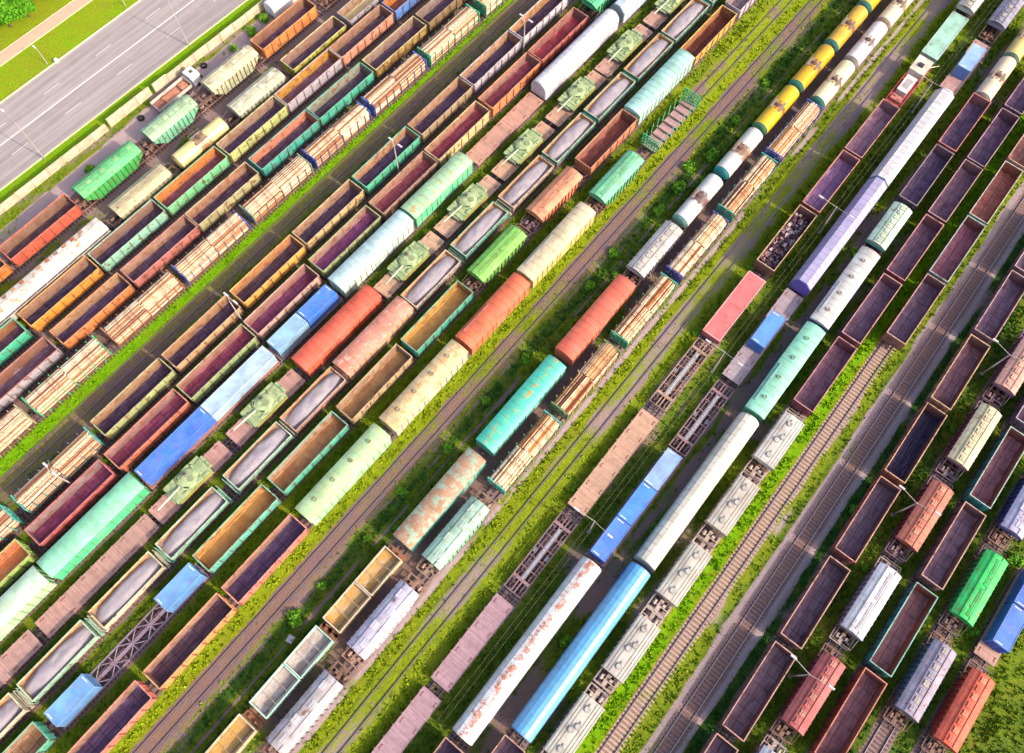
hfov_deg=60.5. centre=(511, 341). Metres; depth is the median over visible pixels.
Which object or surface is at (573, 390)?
log
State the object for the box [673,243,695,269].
log
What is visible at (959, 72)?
end doors
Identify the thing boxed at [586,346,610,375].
log
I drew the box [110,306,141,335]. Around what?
log
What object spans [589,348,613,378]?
log
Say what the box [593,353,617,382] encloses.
log
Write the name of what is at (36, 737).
gondola wagon
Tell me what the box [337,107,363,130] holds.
log
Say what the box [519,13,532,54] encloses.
yard lamp
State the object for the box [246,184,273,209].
log
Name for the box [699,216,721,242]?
log
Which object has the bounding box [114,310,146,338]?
log
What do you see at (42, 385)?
log
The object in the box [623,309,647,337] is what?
log
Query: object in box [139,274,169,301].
log
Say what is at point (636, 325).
log
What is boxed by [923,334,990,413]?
gondola wagon
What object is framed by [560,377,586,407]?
log
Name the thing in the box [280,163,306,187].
log
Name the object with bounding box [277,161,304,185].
log
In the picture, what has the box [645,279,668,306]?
log
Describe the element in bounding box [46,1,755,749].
railway track
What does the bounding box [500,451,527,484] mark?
log
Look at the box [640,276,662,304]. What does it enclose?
log
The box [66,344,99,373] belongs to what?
log
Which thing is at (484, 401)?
bush
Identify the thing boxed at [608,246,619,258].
bush
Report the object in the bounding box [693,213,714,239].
log
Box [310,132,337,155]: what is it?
log
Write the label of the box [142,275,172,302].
log
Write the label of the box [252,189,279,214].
log
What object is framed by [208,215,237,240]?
log
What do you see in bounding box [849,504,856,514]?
bush
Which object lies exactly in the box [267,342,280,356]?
end doors
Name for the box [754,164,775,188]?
log
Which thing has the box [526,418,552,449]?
log
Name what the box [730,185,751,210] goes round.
log
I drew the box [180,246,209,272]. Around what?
log
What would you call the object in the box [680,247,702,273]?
log
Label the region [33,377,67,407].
log
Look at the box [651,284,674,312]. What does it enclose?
log
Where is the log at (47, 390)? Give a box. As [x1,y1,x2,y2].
[31,375,65,405]
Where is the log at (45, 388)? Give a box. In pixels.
[28,373,62,402]
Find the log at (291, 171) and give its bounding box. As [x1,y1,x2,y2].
[277,160,304,183]
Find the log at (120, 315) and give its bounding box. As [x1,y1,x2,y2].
[105,301,136,329]
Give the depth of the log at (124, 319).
130.00 m
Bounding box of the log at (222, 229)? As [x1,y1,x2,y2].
[209,216,237,242]
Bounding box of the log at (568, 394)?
[558,375,584,405]
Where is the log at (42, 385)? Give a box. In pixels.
[26,370,59,400]
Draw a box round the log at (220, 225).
[206,213,234,238]
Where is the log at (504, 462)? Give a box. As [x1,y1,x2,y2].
[491,447,517,478]
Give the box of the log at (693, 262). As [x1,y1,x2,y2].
[682,249,703,274]
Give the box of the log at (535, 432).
[522,416,548,447]
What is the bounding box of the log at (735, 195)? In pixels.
[725,183,746,207]
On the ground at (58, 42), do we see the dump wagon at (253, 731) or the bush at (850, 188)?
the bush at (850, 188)
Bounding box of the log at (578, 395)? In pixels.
[565,380,591,410]
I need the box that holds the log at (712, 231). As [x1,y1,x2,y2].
[702,218,722,243]
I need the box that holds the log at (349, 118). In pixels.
[337,106,362,129]
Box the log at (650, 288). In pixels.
[638,275,661,302]
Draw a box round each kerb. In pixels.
[0,0,140,103]
[0,0,247,190]
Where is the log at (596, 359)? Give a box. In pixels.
[583,344,609,373]
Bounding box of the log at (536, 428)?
[523,414,548,444]
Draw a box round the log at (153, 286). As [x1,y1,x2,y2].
[137,273,167,300]
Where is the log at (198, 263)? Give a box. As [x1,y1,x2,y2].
[185,249,214,275]
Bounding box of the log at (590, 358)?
[578,343,603,372]
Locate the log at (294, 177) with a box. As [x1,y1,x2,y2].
[281,165,307,189]
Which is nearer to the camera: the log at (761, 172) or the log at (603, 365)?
the log at (603, 365)
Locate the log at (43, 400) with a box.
[34,378,68,408]
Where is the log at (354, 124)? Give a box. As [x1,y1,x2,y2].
[342,112,367,135]
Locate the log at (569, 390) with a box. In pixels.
[556,374,582,404]
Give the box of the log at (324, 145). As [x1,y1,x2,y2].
[312,133,338,156]
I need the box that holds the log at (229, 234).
[215,221,244,246]
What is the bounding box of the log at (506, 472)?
[498,449,525,482]
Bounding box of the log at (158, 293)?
[143,279,174,306]
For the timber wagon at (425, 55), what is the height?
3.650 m
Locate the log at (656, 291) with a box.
[645,278,667,305]
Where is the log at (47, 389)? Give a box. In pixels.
[30,374,64,404]
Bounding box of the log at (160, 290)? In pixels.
[144,277,174,304]
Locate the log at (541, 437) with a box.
[528,421,555,452]
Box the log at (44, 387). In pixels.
[28,372,61,401]
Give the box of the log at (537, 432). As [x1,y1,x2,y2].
[524,416,550,447]
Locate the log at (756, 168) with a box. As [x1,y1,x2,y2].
[746,156,766,180]
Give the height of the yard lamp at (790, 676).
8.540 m
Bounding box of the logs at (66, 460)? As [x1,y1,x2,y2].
[0,0,502,542]
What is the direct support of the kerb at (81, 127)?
on the ground at (58, 42)
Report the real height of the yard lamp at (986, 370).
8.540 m
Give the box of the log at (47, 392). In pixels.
[31,377,65,407]
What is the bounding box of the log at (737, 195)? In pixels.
[727,182,748,207]
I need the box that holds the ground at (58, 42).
[0,0,1023,752]
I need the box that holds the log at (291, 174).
[278,162,305,186]
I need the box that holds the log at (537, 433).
[524,417,551,448]
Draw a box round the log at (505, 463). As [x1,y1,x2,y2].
[492,447,519,479]
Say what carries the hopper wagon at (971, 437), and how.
on the railway track at (781, 724)
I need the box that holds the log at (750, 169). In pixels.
[741,156,761,179]
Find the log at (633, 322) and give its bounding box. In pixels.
[622,308,645,336]
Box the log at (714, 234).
[704,221,725,247]
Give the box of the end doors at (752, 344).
[747,339,762,352]
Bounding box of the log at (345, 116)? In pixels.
[333,105,358,127]
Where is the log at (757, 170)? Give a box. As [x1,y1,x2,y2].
[747,158,768,182]
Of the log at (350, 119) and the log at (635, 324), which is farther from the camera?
the log at (350, 119)
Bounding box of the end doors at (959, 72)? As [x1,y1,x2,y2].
[952,65,969,80]
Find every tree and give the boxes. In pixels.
[0,0,20,27]
[11,0,35,18]
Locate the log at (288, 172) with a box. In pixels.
[275,159,302,183]
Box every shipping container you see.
[44,674,102,726]
[134,406,216,485]
[154,562,206,612]
[200,345,277,421]
[266,313,310,356]
[297,284,339,327]
[588,516,630,564]
[617,481,656,525]
[643,447,681,491]
[746,310,785,353]
[951,43,986,80]
[983,603,1023,653]
[1004,568,1023,609]
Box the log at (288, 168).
[274,157,301,180]
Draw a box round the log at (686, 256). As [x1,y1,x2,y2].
[675,242,697,269]
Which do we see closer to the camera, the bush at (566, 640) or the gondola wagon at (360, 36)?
the bush at (566, 640)
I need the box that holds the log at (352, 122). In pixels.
[340,110,365,133]
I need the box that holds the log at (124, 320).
[109,306,140,333]
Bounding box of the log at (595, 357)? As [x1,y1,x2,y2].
[583,343,607,372]
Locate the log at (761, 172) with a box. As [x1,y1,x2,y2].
[751,159,771,184]
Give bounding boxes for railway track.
[0,0,339,287]
[0,0,424,369]
[0,0,470,415]
[0,0,507,459]
[0,0,526,493]
[0,0,573,549]
[0,0,647,643]
[0,0,687,689]
[0,1,614,596]
[0,1,719,744]
[17,28,348,321]
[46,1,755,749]
[135,0,822,752]
[147,0,792,707]
[253,22,864,721]
[268,221,726,752]
[323,0,946,752]
[426,9,969,700]
[450,25,999,748]
[507,244,879,747]
[546,405,804,752]
[594,340,895,752]
[651,193,1023,752]
[701,258,1015,749]
[754,330,1023,751]
[807,397,1021,752]
[859,472,1023,752]
[915,566,1023,752]
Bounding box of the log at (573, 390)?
[560,376,585,406]
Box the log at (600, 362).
[588,347,613,377]
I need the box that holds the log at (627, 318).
[616,303,639,331]
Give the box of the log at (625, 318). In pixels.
[613,305,637,333]
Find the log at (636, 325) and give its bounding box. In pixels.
[625,311,649,339]
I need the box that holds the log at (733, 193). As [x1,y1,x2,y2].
[723,181,743,204]
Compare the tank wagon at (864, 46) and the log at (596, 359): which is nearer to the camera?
the log at (596, 359)
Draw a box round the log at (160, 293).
[146,280,175,305]
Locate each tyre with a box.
[137,115,144,120]
[200,62,206,68]
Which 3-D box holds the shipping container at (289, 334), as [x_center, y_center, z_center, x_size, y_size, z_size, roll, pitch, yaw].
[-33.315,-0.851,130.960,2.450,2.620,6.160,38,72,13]
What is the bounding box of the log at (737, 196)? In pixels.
[728,183,748,208]
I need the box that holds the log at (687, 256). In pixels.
[676,243,698,270]
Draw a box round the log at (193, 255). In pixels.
[178,243,207,269]
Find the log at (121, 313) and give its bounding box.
[105,299,136,327]
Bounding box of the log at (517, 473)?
[504,457,530,488]
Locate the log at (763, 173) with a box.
[753,161,773,185]
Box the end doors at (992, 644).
[984,641,1007,652]
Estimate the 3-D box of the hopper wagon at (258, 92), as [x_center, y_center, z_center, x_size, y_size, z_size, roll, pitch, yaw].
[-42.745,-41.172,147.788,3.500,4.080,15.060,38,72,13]
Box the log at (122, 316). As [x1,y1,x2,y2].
[106,302,138,330]
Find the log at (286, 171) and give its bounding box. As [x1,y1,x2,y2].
[274,158,301,182]
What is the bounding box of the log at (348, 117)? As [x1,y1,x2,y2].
[335,106,361,129]
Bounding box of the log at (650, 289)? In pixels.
[639,275,662,302]
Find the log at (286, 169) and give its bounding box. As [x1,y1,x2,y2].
[272,157,299,181]
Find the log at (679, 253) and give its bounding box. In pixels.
[668,240,690,265]
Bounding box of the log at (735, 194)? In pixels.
[724,181,745,206]
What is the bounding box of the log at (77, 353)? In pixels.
[61,339,94,367]
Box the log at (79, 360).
[64,345,96,373]
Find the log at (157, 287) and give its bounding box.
[141,275,171,302]
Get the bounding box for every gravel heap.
[0,697,22,732]
[22,624,94,697]
[93,555,161,624]
[159,490,225,556]
[226,425,289,487]
[283,370,343,429]
[404,254,457,305]
[454,206,504,254]
[501,159,549,205]
[545,117,591,160]
[587,77,631,118]
[627,38,669,77]
[664,1,705,38]
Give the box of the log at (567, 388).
[555,373,579,402]
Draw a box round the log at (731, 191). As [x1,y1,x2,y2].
[721,180,741,203]
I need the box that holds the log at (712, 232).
[702,219,723,245]
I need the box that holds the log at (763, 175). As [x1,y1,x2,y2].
[753,163,774,187]
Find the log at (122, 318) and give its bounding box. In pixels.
[107,304,138,332]
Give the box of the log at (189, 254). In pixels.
[175,240,205,266]
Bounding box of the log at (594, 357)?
[582,343,606,372]
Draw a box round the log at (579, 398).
[567,382,592,412]
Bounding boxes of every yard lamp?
[42,462,72,484]
[223,292,246,327]
[388,137,401,172]
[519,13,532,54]
[574,507,612,538]
[706,339,742,371]
[787,654,834,689]
[817,195,854,233]
[890,485,940,516]
[910,71,950,112]
[980,338,1023,375]
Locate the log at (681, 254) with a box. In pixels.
[671,241,692,266]
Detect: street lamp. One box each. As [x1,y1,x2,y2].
[0,108,44,158]
[167,0,188,45]
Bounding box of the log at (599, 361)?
[587,346,612,376]
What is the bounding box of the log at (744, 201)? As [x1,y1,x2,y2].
[734,189,753,212]
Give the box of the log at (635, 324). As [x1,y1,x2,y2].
[624,310,647,338]
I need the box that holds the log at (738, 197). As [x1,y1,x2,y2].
[728,184,749,209]
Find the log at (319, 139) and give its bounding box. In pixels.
[307,127,332,150]
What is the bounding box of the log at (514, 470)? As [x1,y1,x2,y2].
[501,453,528,485]
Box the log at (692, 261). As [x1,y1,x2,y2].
[681,248,703,274]
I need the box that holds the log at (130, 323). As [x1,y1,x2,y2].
[114,309,145,337]
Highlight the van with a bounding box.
[263,0,296,17]
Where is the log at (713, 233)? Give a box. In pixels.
[703,220,724,246]
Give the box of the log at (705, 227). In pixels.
[694,215,715,240]
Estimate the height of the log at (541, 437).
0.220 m
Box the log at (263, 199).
[249,187,277,212]
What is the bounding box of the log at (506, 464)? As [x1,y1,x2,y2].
[493,448,520,480]
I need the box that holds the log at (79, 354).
[63,339,96,368]
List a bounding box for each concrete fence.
[0,124,108,214]
[105,87,151,127]
[151,0,265,93]
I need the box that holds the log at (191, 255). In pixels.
[177,242,206,268]
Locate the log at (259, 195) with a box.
[245,183,273,207]
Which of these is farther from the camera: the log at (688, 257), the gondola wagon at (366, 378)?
the log at (688, 257)
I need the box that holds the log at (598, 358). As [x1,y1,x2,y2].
[586,344,610,373]
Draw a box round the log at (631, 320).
[619,306,642,334]
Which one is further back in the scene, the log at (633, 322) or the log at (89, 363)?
the log at (633, 322)
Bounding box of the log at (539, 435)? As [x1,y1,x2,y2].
[526,419,553,450]
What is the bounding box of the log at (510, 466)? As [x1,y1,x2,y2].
[496,450,523,483]
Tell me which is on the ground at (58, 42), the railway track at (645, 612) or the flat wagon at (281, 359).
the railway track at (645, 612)
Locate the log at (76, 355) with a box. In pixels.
[61,340,93,369]
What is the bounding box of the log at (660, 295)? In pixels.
[648,281,671,309]
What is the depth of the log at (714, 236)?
137.93 m
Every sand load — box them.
[0,545,28,581]
[200,492,275,567]
[210,717,251,752]
[253,667,295,712]
[272,419,344,490]
[288,628,328,673]
[326,584,366,628]
[341,350,408,418]
[345,0,373,20]
[358,549,396,590]
[406,289,468,350]
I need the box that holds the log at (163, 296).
[148,283,178,310]
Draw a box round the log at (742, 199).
[732,186,752,211]
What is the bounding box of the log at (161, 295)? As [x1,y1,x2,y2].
[146,281,176,308]
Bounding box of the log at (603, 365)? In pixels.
[592,350,616,379]
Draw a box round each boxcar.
[0,565,57,640]
[37,472,149,579]
[291,284,382,376]
[295,423,391,525]
[328,209,414,297]
[332,296,414,380]
[379,339,468,436]
[393,447,485,552]
[400,151,472,226]
[455,272,530,354]
[476,354,565,457]
[517,201,595,288]
[554,274,635,365]
[624,48,694,125]
[741,321,825,423]
[805,245,879,332]
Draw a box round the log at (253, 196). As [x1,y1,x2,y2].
[242,183,267,205]
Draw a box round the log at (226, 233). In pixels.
[212,220,241,245]
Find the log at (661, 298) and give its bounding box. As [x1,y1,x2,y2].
[650,284,673,311]
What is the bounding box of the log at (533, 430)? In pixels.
[521,414,547,444]
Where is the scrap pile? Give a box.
[759,213,809,269]
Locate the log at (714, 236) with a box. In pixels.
[704,223,725,249]
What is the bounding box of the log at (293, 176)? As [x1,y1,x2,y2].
[281,164,308,188]
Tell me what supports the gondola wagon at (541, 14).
on the railway track at (264, 294)
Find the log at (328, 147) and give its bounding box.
[315,135,341,158]
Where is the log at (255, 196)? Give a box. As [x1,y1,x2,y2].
[243,183,270,207]
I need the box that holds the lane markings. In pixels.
[0,0,214,154]
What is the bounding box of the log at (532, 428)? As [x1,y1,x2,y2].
[518,413,544,444]
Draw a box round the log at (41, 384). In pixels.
[25,369,58,398]
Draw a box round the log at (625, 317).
[614,303,637,330]
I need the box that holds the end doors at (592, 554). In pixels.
[589,552,603,563]
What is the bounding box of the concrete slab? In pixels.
[286,634,295,643]
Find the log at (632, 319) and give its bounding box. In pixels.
[621,305,644,333]
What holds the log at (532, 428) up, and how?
on the logs at (789, 135)
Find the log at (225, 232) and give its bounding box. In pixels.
[211,218,240,244]
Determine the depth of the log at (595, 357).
129.36 m
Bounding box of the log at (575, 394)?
[563,378,588,409]
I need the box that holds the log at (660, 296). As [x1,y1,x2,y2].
[649,282,672,310]
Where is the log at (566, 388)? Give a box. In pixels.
[554,373,578,402]
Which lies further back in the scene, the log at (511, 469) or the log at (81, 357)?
the log at (81, 357)
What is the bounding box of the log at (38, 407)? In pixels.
[37,379,70,408]
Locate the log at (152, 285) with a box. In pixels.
[137,272,167,299]
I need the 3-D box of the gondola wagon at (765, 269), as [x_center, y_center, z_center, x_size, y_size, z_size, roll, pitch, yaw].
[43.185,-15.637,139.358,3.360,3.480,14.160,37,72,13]
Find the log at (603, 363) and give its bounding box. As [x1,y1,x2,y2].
[591,349,615,377]
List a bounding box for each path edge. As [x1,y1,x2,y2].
[0,0,73,52]
[0,0,91,66]
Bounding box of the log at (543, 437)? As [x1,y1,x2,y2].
[530,421,556,453]
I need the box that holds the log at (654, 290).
[642,277,665,304]
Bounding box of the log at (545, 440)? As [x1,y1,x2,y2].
[532,423,558,455]
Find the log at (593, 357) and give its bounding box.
[581,342,605,372]
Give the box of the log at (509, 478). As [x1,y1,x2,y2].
[502,453,529,486]
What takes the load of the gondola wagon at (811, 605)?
on the railway track at (719, 727)
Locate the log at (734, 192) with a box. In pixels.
[724,181,744,205]
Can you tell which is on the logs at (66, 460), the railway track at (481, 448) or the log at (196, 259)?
the log at (196, 259)
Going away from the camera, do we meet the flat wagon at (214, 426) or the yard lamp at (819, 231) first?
the flat wagon at (214, 426)
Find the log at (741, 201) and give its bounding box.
[731,189,752,214]
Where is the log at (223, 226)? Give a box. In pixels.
[208,214,236,239]
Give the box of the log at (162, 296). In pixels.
[147,282,178,309]
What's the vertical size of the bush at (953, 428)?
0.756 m
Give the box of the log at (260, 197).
[247,184,274,209]
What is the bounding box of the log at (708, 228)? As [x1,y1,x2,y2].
[697,215,718,241]
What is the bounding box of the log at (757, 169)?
[747,157,767,181]
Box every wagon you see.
[0,193,83,267]
[0,217,112,327]
[0,259,13,282]
[0,317,34,365]
[0,336,64,411]
[0,404,36,456]
[0,505,24,545]
[0,539,38,593]
[0,629,42,687]
[0,690,34,741]
[2,721,58,752]
[10,427,105,513]
[15,618,104,703]
[17,256,104,332]
[21,335,112,416]
[24,459,120,547]
[35,514,159,638]
[49,272,136,350]
[55,563,209,728]
[67,680,158,752]
[69,140,153,212]
[87,199,170,273]
[87,550,171,631]
[90,357,178,440]
[100,269,185,346]
[104,162,181,229]
[104,388,193,472]
[120,215,201,289]
[137,94,208,156]
[138,357,280,489]
[142,592,238,689]
[148,441,233,524]
[153,146,231,216]
[154,485,233,563]
[161,295,244,373]
[171,117,233,170]
[171,210,250,284]
[176,324,259,404]
[185,162,262,232]
[192,483,281,573]
[196,44,266,106]
[205,710,262,752]
[216,95,289,163]
[221,513,310,605]
[222,67,292,128]
[222,420,296,495]
[226,369,305,446]
[229,234,307,309]
[239,153,313,224]
[243,263,322,340]
[248,109,321,178]
[249,623,338,722]
[250,0,318,59]
[261,660,353,752]
[267,292,343,361]
[267,411,350,496]
[274,48,343,113]
[279,365,349,437]
[280,16,346,76]
[292,179,365,251]
[301,101,371,168]
[306,62,374,127]
[308,205,382,278]
[314,0,337,9]
[322,545,405,636]
[328,4,394,67]
[335,343,413,424]
[336,0,382,29]
[341,573,427,669]
[351,126,420,195]
[361,51,427,116]
[362,16,427,79]
[368,151,437,221]
[371,686,441,752]
[373,231,444,298]
[381,0,420,21]
[401,249,462,314]
[401,280,473,357]
[407,76,472,143]
[415,0,467,33]
[416,490,495,581]
[417,3,479,66]
[424,100,489,167]
[431,593,513,692]
[433,736,464,752]
[434,174,500,238]
[449,201,508,263]
[453,556,600,745]
[459,30,521,94]
[462,223,531,295]
[466,92,542,165]
[473,0,505,17]
[478,52,540,117]
[487,409,561,494]
[491,121,554,181]
[491,734,524,752]
[497,155,554,215]
[504,511,577,598]
[509,0,568,47]
[511,562,649,742]
[520,166,586,234]
[527,7,587,69]
[531,8,618,99]
[540,682,608,752]
[542,112,595,170]
[545,70,606,127]
[550,339,620,419]
[567,408,658,516]
[574,108,637,176]
[578,0,613,23]
[583,72,635,127]
[584,150,646,217]
[586,450,680,567]
[593,606,663,694]
[594,24,652,77]
[609,272,677,349]
[610,0,645,22]
[623,33,673,86]
[623,219,685,289]
[633,412,758,572]
[640,87,700,153]
[642,0,685,29]
[646,535,714,617]
[649,337,713,411]
[661,0,709,48]
[663,210,728,284]
[669,379,733,456]
[671,173,722,232]
[681,5,736,67]
[697,469,760,547]
[700,732,738,752]
[701,270,765,344]
[702,0,719,11]
[712,127,762,185]
[715,152,777,222]
[717,641,796,741]
[722,288,802,385]
[724,0,755,20]
[743,407,804,481]
[752,85,798,140]
[752,204,817,277]
[755,734,787,752]
[763,98,822,166]
[769,642,846,744]
[775,556,850,649]
[788,177,886,296]
[788,336,856,417]
[789,44,833,98]
[801,149,859,219]
[807,667,886,752]
[809,60,854,113]
[823,5,867,58]
[829,476,900,564]
[829,555,901,651]
[836,273,901,347]
[843,21,886,74]
[844,98,899,166]
[857,0,882,19]
[862,582,938,677]
[863,200,912,254]
[865,87,953,191]
[875,0,913,36]
[878,402,947,486]
[880,214,943,283]
[880,273,945,350]
[882,630,956,731]
[884,474,953,563]
[894,144,953,211]
[913,501,985,591]
[919,11,968,64]
[920,658,995,752]
[921,159,982,224]
[922,215,985,284]
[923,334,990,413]
[931,92,990,153]
[934,399,1001,482]
[937,542,1008,637]
[939,39,990,95]
[953,0,984,19]
[961,107,1019,168]
[961,161,1022,225]
[961,426,1023,511]
[966,270,1023,344]
[973,571,1020,666]
[975,56,1015,100]
[978,0,1023,43]
[982,331,1023,408]
[986,475,1023,551]
[996,76,1023,116]
[999,131,1023,170]
[1002,26,1023,64]
[1006,247,1023,275]
[1006,394,1023,433]
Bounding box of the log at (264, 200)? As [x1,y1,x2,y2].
[251,188,278,212]
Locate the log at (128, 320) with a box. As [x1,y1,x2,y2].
[111,307,142,336]
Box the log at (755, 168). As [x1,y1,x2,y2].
[745,155,765,180]
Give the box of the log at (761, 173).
[752,161,772,185]
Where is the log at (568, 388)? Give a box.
[555,373,581,403]
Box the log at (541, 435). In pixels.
[528,420,554,451]
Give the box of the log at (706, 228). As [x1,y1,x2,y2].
[696,214,718,240]
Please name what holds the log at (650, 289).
on the logs at (789, 135)
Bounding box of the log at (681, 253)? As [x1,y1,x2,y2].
[670,240,691,266]
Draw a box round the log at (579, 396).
[566,382,591,411]
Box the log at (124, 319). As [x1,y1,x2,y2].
[108,305,139,333]
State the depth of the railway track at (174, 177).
144.46 m
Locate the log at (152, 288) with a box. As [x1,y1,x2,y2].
[138,273,168,301]
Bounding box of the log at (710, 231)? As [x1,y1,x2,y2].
[699,217,721,243]
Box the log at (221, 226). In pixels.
[207,213,236,238]
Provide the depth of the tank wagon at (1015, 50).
152.80 m
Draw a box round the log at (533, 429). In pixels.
[519,413,546,444]
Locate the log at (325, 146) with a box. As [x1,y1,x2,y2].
[313,134,338,157]
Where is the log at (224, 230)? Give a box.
[211,217,239,243]
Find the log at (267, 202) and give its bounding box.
[254,190,281,214]
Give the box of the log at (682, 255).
[671,242,693,267]
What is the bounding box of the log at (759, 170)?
[749,158,770,182]
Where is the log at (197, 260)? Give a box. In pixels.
[182,246,212,273]
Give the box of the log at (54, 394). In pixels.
[37,380,70,409]
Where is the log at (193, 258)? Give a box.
[179,245,208,272]
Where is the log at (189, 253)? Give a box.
[175,239,204,265]
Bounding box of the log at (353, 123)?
[341,111,366,134]
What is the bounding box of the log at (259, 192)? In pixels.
[244,181,271,205]
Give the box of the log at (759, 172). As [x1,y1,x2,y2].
[750,160,769,183]
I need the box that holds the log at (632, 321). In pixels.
[621,307,645,335]
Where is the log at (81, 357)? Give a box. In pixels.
[65,342,98,371]
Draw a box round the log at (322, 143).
[310,132,335,154]
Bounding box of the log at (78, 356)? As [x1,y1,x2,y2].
[62,341,95,370]
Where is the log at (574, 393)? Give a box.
[562,377,587,407]
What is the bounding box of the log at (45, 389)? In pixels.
[28,374,62,404]
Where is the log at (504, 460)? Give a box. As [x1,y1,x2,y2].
[490,445,517,477]
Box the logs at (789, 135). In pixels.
[490,101,819,490]
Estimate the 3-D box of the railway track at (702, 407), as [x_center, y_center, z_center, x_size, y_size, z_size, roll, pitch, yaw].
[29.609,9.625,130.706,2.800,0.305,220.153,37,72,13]
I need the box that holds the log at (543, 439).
[530,423,557,454]
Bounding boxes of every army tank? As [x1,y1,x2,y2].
[157,456,214,510]
[233,382,288,429]
[385,240,430,284]
[443,183,488,222]
[500,128,542,165]
[556,76,595,112]
[606,29,642,63]
[653,0,684,15]
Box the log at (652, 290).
[641,276,664,303]
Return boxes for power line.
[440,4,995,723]
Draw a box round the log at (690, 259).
[679,246,701,272]
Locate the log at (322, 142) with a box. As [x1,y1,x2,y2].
[309,130,335,153]
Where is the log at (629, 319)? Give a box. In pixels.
[618,304,641,333]
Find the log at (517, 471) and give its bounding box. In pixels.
[503,455,530,488]
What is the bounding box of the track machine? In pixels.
[885,55,938,107]
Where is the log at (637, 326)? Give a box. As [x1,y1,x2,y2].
[626,312,649,339]
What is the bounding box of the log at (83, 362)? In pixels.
[67,347,100,376]
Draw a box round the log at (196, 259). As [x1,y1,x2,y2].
[182,246,211,272]
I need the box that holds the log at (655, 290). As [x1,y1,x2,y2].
[643,277,667,304]
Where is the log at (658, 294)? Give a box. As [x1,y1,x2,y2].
[646,279,669,307]
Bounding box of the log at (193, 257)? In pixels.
[178,244,208,270]
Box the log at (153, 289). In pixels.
[139,275,169,303]
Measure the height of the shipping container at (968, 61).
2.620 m
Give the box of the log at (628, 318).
[617,305,640,333]
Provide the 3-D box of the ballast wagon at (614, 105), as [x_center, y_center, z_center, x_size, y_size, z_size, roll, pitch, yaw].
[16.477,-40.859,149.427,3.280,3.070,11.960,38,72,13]
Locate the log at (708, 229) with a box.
[698,216,719,241]
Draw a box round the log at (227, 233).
[213,220,242,246]
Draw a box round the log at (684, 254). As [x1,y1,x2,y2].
[673,241,695,267]
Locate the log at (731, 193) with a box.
[721,181,741,204]
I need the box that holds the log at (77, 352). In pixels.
[60,338,93,367]
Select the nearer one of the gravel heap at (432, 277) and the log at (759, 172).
the gravel heap at (432, 277)
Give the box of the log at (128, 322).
[112,308,143,336]
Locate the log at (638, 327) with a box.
[626,314,650,342]
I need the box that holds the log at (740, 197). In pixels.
[730,185,750,209]
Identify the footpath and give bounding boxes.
[0,0,90,64]
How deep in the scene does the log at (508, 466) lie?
122.71 m
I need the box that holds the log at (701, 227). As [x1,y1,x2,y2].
[692,213,713,238]
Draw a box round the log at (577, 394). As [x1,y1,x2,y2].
[564,379,590,409]
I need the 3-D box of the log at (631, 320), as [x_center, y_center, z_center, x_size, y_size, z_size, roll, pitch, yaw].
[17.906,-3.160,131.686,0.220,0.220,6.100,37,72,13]
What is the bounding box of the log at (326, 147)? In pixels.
[314,135,339,157]
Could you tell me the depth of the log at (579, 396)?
127.16 m
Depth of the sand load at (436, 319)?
133.45 m
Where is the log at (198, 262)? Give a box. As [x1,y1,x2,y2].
[184,248,213,274]
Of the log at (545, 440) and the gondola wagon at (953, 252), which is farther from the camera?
the gondola wagon at (953, 252)
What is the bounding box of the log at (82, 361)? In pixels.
[67,346,100,375]
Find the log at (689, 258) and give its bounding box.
[678,245,700,272]
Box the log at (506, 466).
[493,449,520,482]
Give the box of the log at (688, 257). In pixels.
[677,244,699,271]
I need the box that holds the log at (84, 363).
[69,348,102,377]
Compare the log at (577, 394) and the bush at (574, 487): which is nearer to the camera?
the bush at (574, 487)
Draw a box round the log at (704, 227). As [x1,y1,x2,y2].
[693,214,715,240]
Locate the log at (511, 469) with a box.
[498,451,525,484]
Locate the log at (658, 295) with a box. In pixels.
[647,281,670,308]
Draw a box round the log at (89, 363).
[72,349,104,378]
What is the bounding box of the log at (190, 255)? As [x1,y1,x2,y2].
[176,241,206,267]
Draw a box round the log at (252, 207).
[248,186,276,211]
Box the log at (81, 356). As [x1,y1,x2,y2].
[64,341,97,370]
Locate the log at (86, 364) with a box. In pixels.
[70,349,103,378]
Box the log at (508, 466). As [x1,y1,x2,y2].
[494,450,521,482]
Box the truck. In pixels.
[150,66,202,112]
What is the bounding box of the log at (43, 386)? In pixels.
[27,370,60,401]
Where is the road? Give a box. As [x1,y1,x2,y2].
[0,0,244,188]
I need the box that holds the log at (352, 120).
[340,108,365,130]
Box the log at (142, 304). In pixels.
[140,278,171,305]
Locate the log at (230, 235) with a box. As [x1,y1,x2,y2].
[216,222,245,247]
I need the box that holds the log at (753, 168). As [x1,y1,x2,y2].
[743,156,763,180]
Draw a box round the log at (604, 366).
[592,351,617,380]
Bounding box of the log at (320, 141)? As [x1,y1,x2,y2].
[306,130,333,153]
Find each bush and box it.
[84,164,94,172]
[228,43,237,51]
[245,26,256,36]
[259,13,269,23]
[286,608,302,627]
[316,581,326,591]
[326,603,333,610]
[363,534,370,542]
[392,524,400,530]
[395,487,408,497]
[442,442,454,454]
[448,460,455,467]
[479,396,490,405]
[519,353,530,365]
[559,634,571,646]
[570,484,579,493]
[584,280,595,289]
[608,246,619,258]
[612,270,618,278]
[648,523,657,533]
[653,203,666,216]
[671,180,687,194]
[681,160,695,173]
[692,328,699,335]
[703,147,719,161]
[730,115,740,124]
[746,263,753,270]
[761,78,769,86]
[846,185,854,192]
[849,247,858,257]
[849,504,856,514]
[860,564,869,572]
[949,424,956,432]
[965,625,980,636]
[1006,551,1023,567]
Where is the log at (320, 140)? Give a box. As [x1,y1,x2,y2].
[307,128,333,151]

